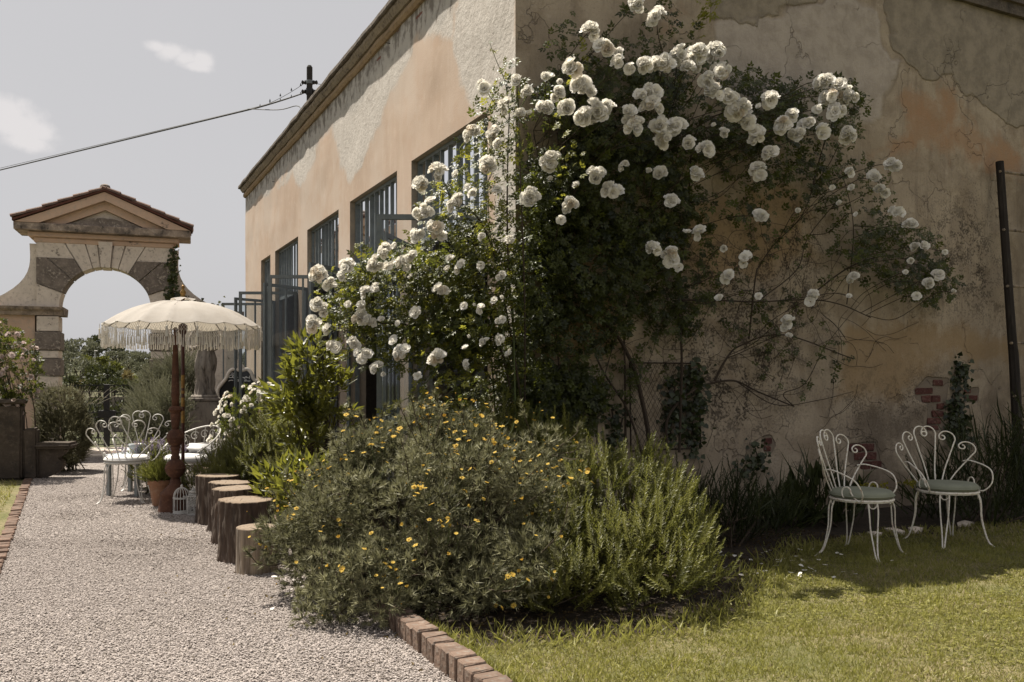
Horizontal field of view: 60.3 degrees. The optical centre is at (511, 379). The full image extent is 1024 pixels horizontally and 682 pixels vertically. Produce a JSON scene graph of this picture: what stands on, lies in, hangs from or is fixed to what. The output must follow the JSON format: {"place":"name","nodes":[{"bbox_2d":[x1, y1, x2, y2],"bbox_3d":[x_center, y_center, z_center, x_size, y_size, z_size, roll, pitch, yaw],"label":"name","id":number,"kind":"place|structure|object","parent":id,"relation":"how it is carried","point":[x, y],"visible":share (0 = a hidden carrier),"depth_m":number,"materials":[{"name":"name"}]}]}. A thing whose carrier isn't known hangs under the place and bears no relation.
{"place":"outdoors","nodes":[
{"label":"outdoors","id":0,"kind":"place"},
{"bbox_2d":[0,478,22,534],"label":"lawn","id":1,"kind":"structure","parent":0,"point":[6,509],"depth_m":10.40,"materials":[{"name":"green plant"}]},
{"bbox_2d":[47,358,147,421],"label":"hillside","id":2,"kind":"structure","parent":0,"point":[78,373],"depth_m":59.71,"materials":[{"name":"green plant"}]},
{"bbox_2d":[62,339,78,378],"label":"olive tree","id":3,"kind":"object","parent":2,"relation":"on","point":[73,347],"visible":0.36,"depth_m":73.70,"materials":[{"name":"green plant"}]},
{"bbox_2d":[62,375,80,394],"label":"field shrub","id":4,"kind":"object","parent":2,"relation":"on","point":[69,380],"visible":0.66,"depth_m":39.90,"materials":[{"name":"green plant"}]},
{"bbox_2d":[62,350,82,384],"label":"olive tree","id":5,"kind":"object","parent":2,"relation":"on","point":[70,355],"visible":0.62,"depth_m":59.77,"materials":[{"name":"green plant"}]},
{"bbox_2d":[67,337,94,374],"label":"olive tree","id":6,"kind":"object","parent":2,"relation":"on","point":[81,341],"visible":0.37,"depth_m":79.56,"materials":[{"name":"green plant"}]},
{"bbox_2d":[66,356,98,401],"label":"olive tree","id":7,"kind":"object","parent":2,"relation":"on","point":[85,364],"visible":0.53,"depth_m":51.96,"materials":[{"name":"green plant"}]},
{"bbox_2d":[80,377,100,394],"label":"field shrub","id":8,"kind":"object","parent":2,"relation":"on","point":[89,380],"visible":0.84,"depth_m":39.94,"materials":[{"name":"green plant"}]},
{"bbox_2d":[80,342,103,356],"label":"olive tree","id":9,"kind":"object","parent":2,"relation":"on","point":[89,348],"visible":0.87,"depth_m":75.75,"materials":[{"name":"green plant"}]},
{"bbox_2d":[86,334,108,375],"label":"evergreen tree","id":10,"kind":"object","parent":2,"relation":"on","point":[95,337],"visible":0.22,"depth_m":83.41,"materials":[{"name":"green plant"}]},
{"bbox_2d":[91,375,105,396],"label":"field shrub","id":11,"kind":"object","parent":2,"relation":"on","point":[102,379],"visible":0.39,"depth_m":40.97,"materials":[{"name":"green plant"}]},
{"bbox_2d":[82,363,121,396],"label":"evergreen tree","id":12,"kind":"object","parent":2,"relation":"on","point":[108,371],"visible":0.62,"depth_m":43.75,"materials":[{"name":"green plant"}]},
{"bbox_2d":[94,354,109,388],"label":"green shrub","id":13,"kind":"object","parent":2,"relation":"on","point":[103,358],"visible":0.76,"depth_m":59.77,"materials":[{"name":"green plant"}]},
{"bbox_2d":[90,397,133,431],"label":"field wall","id":14,"kind":"structure","parent":2,"relation":"on","point":[112,424],"depth_m":34.00,"materials":[{"name":"stone"}]},
{"bbox_2d":[102,376,122,395],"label":"field shrub","id":15,"kind":"object","parent":2,"relation":"on","point":[110,379],"visible":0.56,"depth_m":38.95,"materials":[{"name":"green plant"}]},
{"bbox_2d":[102,360,124,393],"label":"green shrub","id":16,"kind":"object","parent":2,"relation":"on","point":[118,364],"visible":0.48,"depth_m":57.80,"materials":[{"name":"green plant"}]},
{"bbox_2d":[105,344,125,352],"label":"olive tree","id":17,"kind":"object","parent":2,"relation":"on","point":[114,348],"visible":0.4,"depth_m":87.50,"materials":[{"name":"green plant"}]},
{"bbox_2d":[103,350,128,362],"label":"grey shrub","id":18,"kind":"object","parent":2,"relation":"on","point":[115,355],"visible":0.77,"depth_m":73.99,"materials":[{"name":"green plant"}]},
{"bbox_2d":[114,378,133,396],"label":"field shrub","id":19,"kind":"object","parent":2,"relation":"on","point":[126,381],"visible":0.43,"depth_m":37.88,"materials":[{"name":"green plant"}]},
{"bbox_2d":[120,369,134,381],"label":"red shrub","id":20,"kind":"object","parent":2,"relation":"on","point":[124,375],"visible":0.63,"depth_m":40.01,"materials":[{"name":"green plant"}]},
{"bbox_2d":[115,358,140,372],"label":"grey shrub","id":21,"kind":"object","parent":2,"relation":"on","point":[131,362],"visible":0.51,"depth_m":61.68,"materials":[{"name":"green plant"}]},
{"bbox_2d":[122,350,137,363],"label":"grey shrub","id":22,"kind":"object","parent":2,"relation":"on","point":[128,352],"visible":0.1,"depth_m":75.79,"materials":[{"name":"green plant"}]},
{"bbox_2d":[131,361,148,375],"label":"grey shrub","id":23,"kind":"object","parent":2,"relation":"on","point":[137,365],"visible":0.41,"depth_m":49.57,"materials":[{"name":"green plant"}]},
{"bbox_2d":[127,351,154,377],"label":"olive tree","id":24,"kind":"object","parent":2,"relation":"on","point":[140,356],"visible":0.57,"depth_m":69.26,"materials":[{"name":"green plant"}]},
{"bbox_2d":[4,426,242,480],"bbox_3d":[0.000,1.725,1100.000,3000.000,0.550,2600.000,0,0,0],"label":"ground","id":25,"kind":"structure","parent":0,"point":[100,442],"depth_m":25.02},
{"bbox_2d":[0,478,32,574],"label":"brick edging","id":26,"kind":"object","parent":25,"relation":"on","point":[7,534],"visible":0.8,"depth_m":8.89,"materials":[{"name":"brown brick"}]},
{"bbox_2d":[0,318,46,427],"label":"pink rose bush","id":27,"kind":"object","parent":25,"relation":"on","point":[19,353],"visible":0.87,"depth_m":12.87,"materials":[{"name":"green plant"}]},
{"bbox_2d":[78,400,103,422],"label":"field shrub","id":28,"kind":"object","parent":25,"relation":"on","point":[92,408],"visible":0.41,"depth_m":24.05,"materials":[{"name":"green plant"}]},
{"bbox_2d":[84,396,112,436],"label":"field shrub","id":29,"kind":"object","parent":25,"relation":"on","point":[96,405],"visible":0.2,"depth_m":27.91,"materials":[{"name":"green plant"}]},
{"bbox_2d":[99,405,115,425],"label":"field shrub","id":30,"kind":"object","parent":25,"relation":"on","point":[111,419],"visible":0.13,"depth_m":24.90,"materials":[{"name":"green plant"}]},
{"bbox_2d":[111,399,130,440],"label":"field shrub","id":31,"kind":"object","parent":25,"relation":"on","point":[116,406],"visible":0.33,"depth_m":23.91,"materials":[{"name":"green plant"}]},
{"bbox_2d":[0,184,243,456],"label":"gateway","id":32,"kind":"object","parent":25,"relation":"on","point":[77,236],"visible":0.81,"depth_m":17.09,"materials":[{"name":"stone"}]},
{"bbox_2d":[63,384,143,446],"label":"iron gate","id":33,"kind":"structure","parent":32,"relation":"on","point":[106,413],"depth_m":17.48,"materials":[{"name":"black metal"}]},
{"bbox_2d":[163,244,225,306],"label":"ivy","id":34,"kind":"object","parent":32,"relation":"attached to","point":[172,264],"visible":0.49,"depth_m":17.63,"materials":[{"name":"green plant"}]},
{"bbox_2d":[198,465,512,681],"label":"brick edging","id":35,"kind":"object","parent":25,"relation":"on","point":[444,653],"visible":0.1,"depth_m":4.46,"materials":[{"name":"brown brick"}]},
{"bbox_2d":[221,0,1023,534],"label":"old garden house","id":36,"kind":"structure","parent":25,"relation":"on","point":[381,120],"depth_m":9.97,"materials":[{"name":"beige paint"}]},
{"bbox_2d":[265,258,269,290],"bbox_3d":[-5.111,-0.580,18.660,0.067,3.991,1.042,0,0,-26],"label":"window","id":37,"kind":"structure","parent":36,"relation":"in","point":[267,262],"depth_m":18.86,"materials":[{"name":"paint"}]},
{"bbox_2d":[279,240,297,440],"bbox_3d":[-4.205,-0.580,16.808,0.067,3.991,2.085,0,0,-26],"label":"window","id":38,"kind":"structure","parent":36,"relation":"in","point":[288,256],"depth_m":17.10,"materials":[{"name":"paint"}]},
{"bbox_2d":[301,65,317,99],"bbox_3d":[-3.955,-5.300,17.203,0.320,1.699,0.141,0,0,0],"label":"roof mast","id":39,"kind":"object","parent":36,"relation":"attached to","point":[309,90],"visible":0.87,"depth_m":17.16,"materials":[{"name":"black metal"}]},
{"bbox_2d":[0,83,320,170],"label":"overhead cable","id":40,"kind":"object","parent":39,"relation":"attached to","point":[157,131],"visible":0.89,"depth_m":23.99,"materials":[{"name":"black metal"}]},
{"bbox_2d":[312,213,338,267],"bbox_3d":[-2.978,-0.580,14.306,0.067,3.991,2.054,0,0,-26],"label":"window","id":41,"kind":"structure","parent":36,"relation":"in","point":[325,237],"depth_m":14.37,"materials":[{"name":"paint"}]},
{"bbox_2d":[355,176,396,446],"bbox_3d":[-1.787,-0.580,11.863,0.067,3.991,2.110,0,0,-26],"label":"window","id":42,"kind":"structure","parent":36,"relation":"in","point":[383,200],"depth_m":12.15,"materials":[{"name":"paint"}]},
{"bbox_2d":[433,385,447,415],"bbox_3d":[-1.009,0.746,11.733,0.340,1.371,0.335,0,0,0],"label":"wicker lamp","id":43,"kind":"object","parent":36,"relation":"in","point":[442,388],"visible":0.2,"depth_m":11.63,"materials":[{"name":"brown wicker"}]},
{"bbox_2d":[418,119,487,446],"bbox_3d":[-0.613,-0.580,9.464,0.067,3.991,2.162,0,0,-26],"label":"window","id":44,"kind":"structure","parent":36,"relation":"in","point":[444,154],"depth_m":9.55,"materials":[{"name":"paint"}]},
{"bbox_2d":[599,403,635,469],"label":"ivy","id":45,"kind":"object","parent":36,"relation":"attached to","point":[616,424],"visible":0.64,"depth_m":8.29,"materials":[{"name":"green plant"}]},
{"bbox_2d":[629,362,700,451],"bbox_3d":[1.495,0.258,8.560,0.834,0.852,0.040,0,0,-26],"label":"wire screen","id":46,"kind":"object","parent":36,"relation":"attached to","point":[630,404],"visible":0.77,"depth_m":8.52,"materials":[{"name":"black metal"}]},
{"bbox_2d":[656,350,716,462],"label":"ivy","id":47,"kind":"object","parent":36,"relation":"attached to","point":[699,381],"visible":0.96,"depth_m":8.66,"materials":[{"name":"green plant"}]},
{"bbox_2d":[491,0,965,466],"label":"climbing rose","id":48,"kind":"object","parent":36,"relation":"attached to","point":[543,198],"visible":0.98,"depth_m":8.00,"materials":[{"name":"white plant"}]},
{"bbox_2d":[732,438,773,482],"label":"ivy","id":49,"kind":"object","parent":36,"relation":"attached to","point":[760,456],"visible":0.9,"depth_m":9.03,"materials":[{"name":"green plant"}]},
{"bbox_2d":[941,352,981,448],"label":"ivy","id":50,"kind":"object","parent":36,"relation":"attached to","point":[962,370],"visible":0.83,"depth_m":10.39,"materials":[{"name":"green plant"}]},
{"bbox_2d":[0,0,387,358],"label":"sky","id":51,"kind":"structure","parent":0,"point":[75,74],"materials":[{"name":"grey"}]},
{"bbox_2d":[0,457,455,681],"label":"gravel path","id":52,"kind":"structure","parent":0,"point":[94,467],"depth_m":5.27,"materials":[{"name":"grey gravel"}]},
{"bbox_2d":[0,398,39,480],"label":"stone block","id":53,"kind":"structure","parent":52,"relation":"on","point":[18,453],"depth_m":12.71,"materials":[{"name":"grey stone"}]},
{"bbox_2d":[34,441,78,477],"bbox_3d":[-6.735,1.184,13.024,0.527,0.533,0.447,0,0,-10],"label":"stone bench","id":54,"kind":"object","parent":52,"relation":"on","point":[51,461],"visible":1,"depth_m":12.92,"materials":[{"name":"grey stone"}]},
{"bbox_2d":[27,381,120,471],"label":"lavender cotton bush","id":55,"kind":"object","parent":52,"relation":"on","point":[75,418],"visible":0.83,"depth_m":13.78,"materials":[{"name":"green plant"}]},
{"bbox_2d":[86,416,160,503],"bbox_3d":[-4.596,0.936,10.490,0.839,1.029,0.605,0,0,-8],"label":"garden chair","id":56,"kind":"object","parent":52,"relation":"on","point":[118,459],"visible":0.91,"depth_m":10.32,"materials":[{"name":"white paint"}]},
{"bbox_2d":[104,452,160,496],"bbox_3d":[-4.780,1.190,11.120,0.480,0.520,0.480,0,0,14],"label":"side table","id":57,"kind":"object","parent":52,"relation":"on","point":[109,487],"visible":0.2,"depth_m":10.95,"materials":[{"name":"white paint"}]},
{"bbox_2d":[129,443,146,453],"bbox_3d":[-4.714,0.867,11.072,0.194,0.125,0.194,0,0,28],"label":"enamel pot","id":58,"kind":"object","parent":57,"relation":"on","point":[131,445],"visible":0.61,"depth_m":11.01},
{"bbox_2d":[108,411,170,490],"bbox_3d":[-4.943,0.936,11.778,0.839,1.029,0.605,0,0,-25],"label":"garden chair","id":59,"kind":"object","parent":52,"relation":"on","point":[125,476],"visible":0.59,"depth_m":11.88,"materials":[{"name":"white paint"}]},
{"bbox_2d":[104,434,187,493],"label":"lavender bush","id":60,"kind":"object","parent":52,"relation":"on","point":[153,448],"visible":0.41,"depth_m":11.03,"materials":[{"name":"green plant"}]},
{"bbox_2d":[114,371,200,452],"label":"silver shrub","id":61,"kind":"object","parent":52,"relation":"on","point":[144,403],"visible":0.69,"depth_m":12.82,"materials":[{"name":"green plant"}]},
{"bbox_2d":[147,480,169,506],"bbox_3d":[-4.030,1.296,10.120,0.304,0.308,0.304,0,0,0],"label":"terracotta pot","id":62,"kind":"object","parent":52,"relation":"on","point":[156,488],"visible":0.62,"depth_m":10.01,"materials":[{"name":"ceramic"}]},
{"bbox_2d":[130,456,191,481],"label":"lavender plant","id":63,"kind":"object","parent":62,"relation":"in","point":[149,473],"visible":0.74,"depth_m":9.99,"materials":[{"name":"green plant"}]},
{"bbox_2d":[123,346,195,463],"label":"silver shrub","id":64,"kind":"object","parent":52,"relation":"on","point":[166,367],"visible":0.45,"depth_m":14.81,"materials":[{"name":"green plant"}]},
{"bbox_2d":[158,327,192,512],"bbox_3d":[-3.715,0.443,9.720,0.375,2.050,0.375,0,0,0],"label":"parasol stand","id":65,"kind":"object","parent":52,"relation":"on","point":[175,467],"visible":0.91,"depth_m":9.67,"materials":[{"name":"wood"}]},
{"bbox_2d":[98,285,262,500],"bbox_3d":[-3.830,0.172,10.249,1.796,2.555,1.768,0,0,0],"label":"fringed parasol","id":66,"kind":"object","parent":65,"relation":"in","point":[182,315],"visible":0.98,"depth_m":9.85,"materials":[{"name":"fabric"}]},
{"bbox_2d":[164,334,197,452],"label":"silver shrub","id":67,"kind":"object","parent":52,"relation":"on","point":[189,384],"visible":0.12,"depth_m":15.05,"materials":[{"name":"green plant"}]},
{"bbox_2d":[173,484,188,513],"bbox_3d":[-3.578,1.288,9.541,0.185,0.315,0.185,0,0,-11],"label":"birdcage","id":68,"kind":"object","parent":52,"relation":"on","point":[183,511],"visible":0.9,"depth_m":9.47,"materials":[{"name":"white paint"}]},
{"bbox_2d":[162,425,220,495],"bbox_3d":[-4.014,1.016,11.025,0.775,0.872,0.678,0,0,32],"label":"wire armchair","id":69,"kind":"object","parent":52,"relation":"on","point":[194,449],"visible":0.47,"depth_m":11.09,"materials":[{"name":"white paint"}]},
{"bbox_2d":[187,486,195,515],"bbox_3d":[-3.382,1.284,9.460,0.182,0.325,0.182,0,0,-11],"label":"birdcage","id":70,"kind":"object","parent":52,"relation":"on","point":[190,504],"visible":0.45,"depth_m":9.38,"materials":[{"name":"white paint"}]},
{"bbox_2d":[180,439,251,503],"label":"rosemary bush","id":71,"kind":"object","parent":52,"relation":"on","point":[223,469],"visible":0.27,"depth_m":9.83,"materials":[{"name":"green plant"}]},
{"bbox_2d":[195,473,239,525],"bbox_3d":[-2.978,1.211,8.935,0.442,0.498,0.439,0,0,-37],"label":"stump seat","id":72,"kind":"object","parent":52,"relation":"on","point":[201,507],"visible":0.45,"depth_m":8.78,"materials":[{"name":"brown wood"}]},
{"bbox_2d":[206,480,249,531],"bbox_3d":[-2.718,1.218,8.457,0.430,0.484,0.423,0,0,-16],"label":"stump seat","id":73,"kind":"object","parent":52,"relation":"on","point":[215,484],"visible":0.22,"depth_m":8.36,"materials":[{"name":"brown wood"}]},
{"bbox_2d":[210,485,257,544],"bbox_3d":[-2.471,1.210,7.857,0.427,0.500,0.416,0,0,-37],"label":"stump seat","id":74,"kind":"object","parent":52,"relation":"on","point":[217,493],"visible":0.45,"depth_m":7.74,"materials":[{"name":"brown wood"}]},
{"bbox_2d":[217,496,273,564],"bbox_3d":[-2.147,1.211,7.116,0.465,0.498,0.498,0,0,-14],"label":"stump seat","id":75,"kind":"object","parent":52,"relation":"on","point":[233,514],"visible":0.66,"depth_m":6.94,"materials":[{"name":"brown wood"}]},
{"bbox_2d":[235,523,277,575],"bbox_3d":[-1.932,1.284,6.661,0.317,0.352,0.326,0,0,-21],"label":"stump seat","id":76,"kind":"object","parent":52,"relation":"on","point":[243,564],"visible":0.56,"depth_m":6.52,"materials":[{"name":"brown wood"}]},
{"bbox_2d":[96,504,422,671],"bbox_3d":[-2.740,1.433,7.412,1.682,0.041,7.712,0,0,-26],"label":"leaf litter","id":77,"kind":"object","parent":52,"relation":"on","point":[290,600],"visible":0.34,"depth_m":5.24,"materials":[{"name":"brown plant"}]},
{"bbox_2d":[220,450,1023,646],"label":"flower bed","id":78,"kind":"object","parent":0,"point":[902,520],"visible":0.17,"depth_m":5.80,"materials":[{"name":"soil"}]},
{"bbox_2d":[188,397,219,471],"bbox_3d":[-4.888,0.866,13.999,0.454,1.171,0.453,0,0,-14],"label":"stone pedestal","id":79,"kind":"object","parent":78,"relation":"on","point":[204,409],"visible":0.59,"depth_m":13.80,"materials":[{"name":"stone"}]},
{"bbox_2d":[187,330,219,397],"bbox_3d":[-4.887,-0.447,14.000,0.510,1.460,0.420,0,0,-6],"label":"draped statue","id":80,"kind":"object","parent":79,"relation":"on","point":[205,365],"visible":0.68,"depth_m":13.90,"materials":[{"name":"stone"}]},
{"bbox_2d":[216,359,259,431],"bbox_3d":[-5.289,0.529,16.998,0.827,1.844,0.104,0,0,-6],"label":"chalkboard sign","id":81,"kind":"object","parent":78,"relation":"on","point":[227,382],"visible":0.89,"depth_m":16.98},
{"bbox_2d":[206,381,300,470],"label":"rose bush","id":82,"kind":"object","parent":78,"relation":"on","point":[248,398],"visible":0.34,"depth_m":11.21,"materials":[{"name":"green plant"}]},
{"bbox_2d":[200,388,328,510],"bbox_3d":[-2.562,0.761,9.608,1.386,1.398,1.767,0,0,-38],"label":"rosemary bush","id":83,"kind":"object","parent":78,"relation":"on","point":[261,432],"visible":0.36,"depth_m":9.36,"materials":[{"name":"green plant"}]},
{"bbox_2d":[247,444,360,549],"bbox_3d":[-1.741,0.994,7.416,1.100,0.924,0.792,0,0,22],"label":"leafy shrub","id":84,"kind":"object","parent":78,"relation":"on","point":[280,482],"visible":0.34,"depth_m":7.36,"materials":[{"name":"green plant"}]},
{"bbox_2d":[263,474,350,532],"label":"lime bush","id":85,"kind":"object","parent":78,"relation":"on","point":[277,494],"visible":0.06,"depth_m":7.70,"materials":[{"name":"green plant"}]},
{"bbox_2d":[254,325,363,522],"bbox_3d":[-1.931,0.421,8.467,0.961,2.066,0.893,0,0,25],"label":"bay shrub","id":86,"kind":"object","parent":78,"relation":"on","point":[309,410],"visible":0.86,"depth_m":8.40,"materials":[{"name":"green plant"}]},
{"bbox_2d":[242,387,594,630],"bbox_3d":[-0.600,0.785,5.898,2.384,1.488,2.087,0,0,0],"label":"yellow daisy bush","id":87,"kind":"object","parent":78,"relation":"on","point":[500,475],"visible":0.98,"depth_m":5.58,"materials":[{"name":"grey plant"}]},
{"bbox_2d":[306,41,540,443],"bbox_3d":[-0.776,-0.654,7.488,2.085,4.212,1.539,0,0,0],"label":"climbing rose","id":88,"kind":"object","parent":78,"relation":"on","point":[466,297],"visible":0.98,"depth_m":7.29,"materials":[{"name":"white plant"}]},
{"bbox_2d":[434,386,614,543],"bbox_3d":[0.071,0.754,7.059,1.504,1.408,1.016,0,0,16],"label":"rosemary bush","id":89,"kind":"object","parent":78,"relation":"on","point":[538,434],"visible":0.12,"depth_m":7.03,"materials":[{"name":"green plant"}]},
{"bbox_2d":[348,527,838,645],"bbox_3d":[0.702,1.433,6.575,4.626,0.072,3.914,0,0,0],"label":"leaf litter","id":90,"kind":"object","parent":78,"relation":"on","point":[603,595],"visible":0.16,"depth_m":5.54,"materials":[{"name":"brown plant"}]},
{"bbox_2d":[505,427,742,614],"bbox_3d":[0.753,0.903,5.988,1.598,1.143,1.837,0,0,0],"label":"rosemary bush","id":91,"kind":"object","parent":78,"relation":"on","point":[642,558],"visible":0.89,"depth_m":5.68,"materials":[{"name":"green plant"}]},
{"bbox_2d":[628,442,833,547],"bbox_3d":[1.843,1.018,7.766,2.094,0.955,1.179,0,0,-25],"label":"feathery plant","id":92,"kind":"object","parent":78,"relation":"on","point":[755,499],"visible":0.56,"depth_m":7.74,"materials":[{"name":"green plant"}]},
{"bbox_2d":[740,442,875,527],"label":"broad plant","id":93,"kind":"object","parent":78,"relation":"on","point":[812,474],"visible":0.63,"depth_m":8.61,"materials":[{"name":"green plant"}]},
{"bbox_2d":[867,531,881,536],"bbox_3d":[3.356,1.435,8.161,0.112,0.068,0.198,0,0,-14],"label":"rubble stone","id":94,"kind":"object","parent":78,"relation":"on","point":[874,533],"visible":0.41,"depth_m":8.11,"materials":[{"name":"stone"}]},
{"bbox_2d":[884,528,904,535],"bbox_3d":[3.579,1.436,8.249,0.154,0.099,0.222,0,0,-22],"label":"rubble stone","id":95,"kind":"object","parent":78,"relation":"on","point":[898,530],"visible":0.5,"depth_m":8.17,"materials":[{"name":"stone"}]},
{"bbox_2d":[908,526,922,533],"bbox_3d":[3.821,1.428,8.342,0.134,0.080,0.249,0,0,26],"label":"rubble stone","id":96,"kind":"object","parent":78,"relation":"on","point":[919,529],"visible":0.59,"depth_m":8.29,"materials":[{"name":"stone"}]},
{"bbox_2d":[883,384,1023,526],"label":"tall weeds","id":97,"kind":"object","parent":78,"relation":"on","point":[1008,464],"visible":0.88,"depth_m":8.77,"materials":[{"name":"green plant"}]},
{"bbox_2d":[957,520,973,526],"bbox_3d":[4.472,1.428,8.690,0.249,0.080,0.133,0,0,-40],"label":"rubble stone","id":98,"kind":"object","parent":78,"relation":"on","point":[964,522],"visible":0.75,"depth_m":8.64,"materials":[{"name":"stone"}]},
{"bbox_2d":[995,161,1023,501],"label":"wooden ladder","id":99,"kind":"object","parent":78,"relation":"on","point":[1013,353],"visible":0.84,"depth_m":10.49,"materials":[{"name":"brown wood"}]},
{"bbox_2d":[467,518,1023,681],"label":"lawn","id":100,"kind":"structure","parent":0,"point":[794,648],"depth_m":4.84,"materials":[{"name":"green plant"}]},
{"bbox_2d":[270,549,891,609],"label":"fallen petals","id":101,"kind":"object","parent":100,"relation":"on","point":[719,552],"visible":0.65,"depth_m":6.58,"materials":[{"name":"white plant"}]},
{"bbox_2d":[426,533,822,681],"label":"long grass","id":102,"kind":"structure","parent":100,"relation":"on","point":[688,620],"depth_m":5.16,"materials":[{"name":"green plant"}]},
{"bbox_2d":[816,429,905,561],"bbox_3d":[2.869,0.936,7.302,0.838,1.028,0.604,0,0,-44],"label":"garden chair","id":103,"kind":"object","parent":100,"relation":"on","point":[868,495],"visible":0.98,"depth_m":7.24,"materials":[{"name":"beige paint"}]},
{"bbox_2d":[895,426,993,548],"bbox_3d":[3.843,0.936,7.810,0.838,1.028,0.604,0,0,-13],"label":"garden chair","id":104,"kind":"object","parent":100,"relation":"on","point":[939,487],"visible":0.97,"depth_m":7.75,"materials":[{"name":"beige paint"}]},
{"bbox_2d":[859,481,888,530],"bbox_3d":[3.377,1.199,8.268,0.290,0.504,0.298,0,0,38],"label":"flower head","id":105,"kind":"object","parent":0,"point":[880,484],"visible":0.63,"depth_m":8.30},
{"bbox_2d":[897,479,918,525],"bbox_3d":[3.807,1.191,8.330,0.299,0.521,0.298,0,0,-19],"label":"flower head","id":106,"kind":"object","parent":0,"point":[912,483],"visible":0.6,"depth_m":8.36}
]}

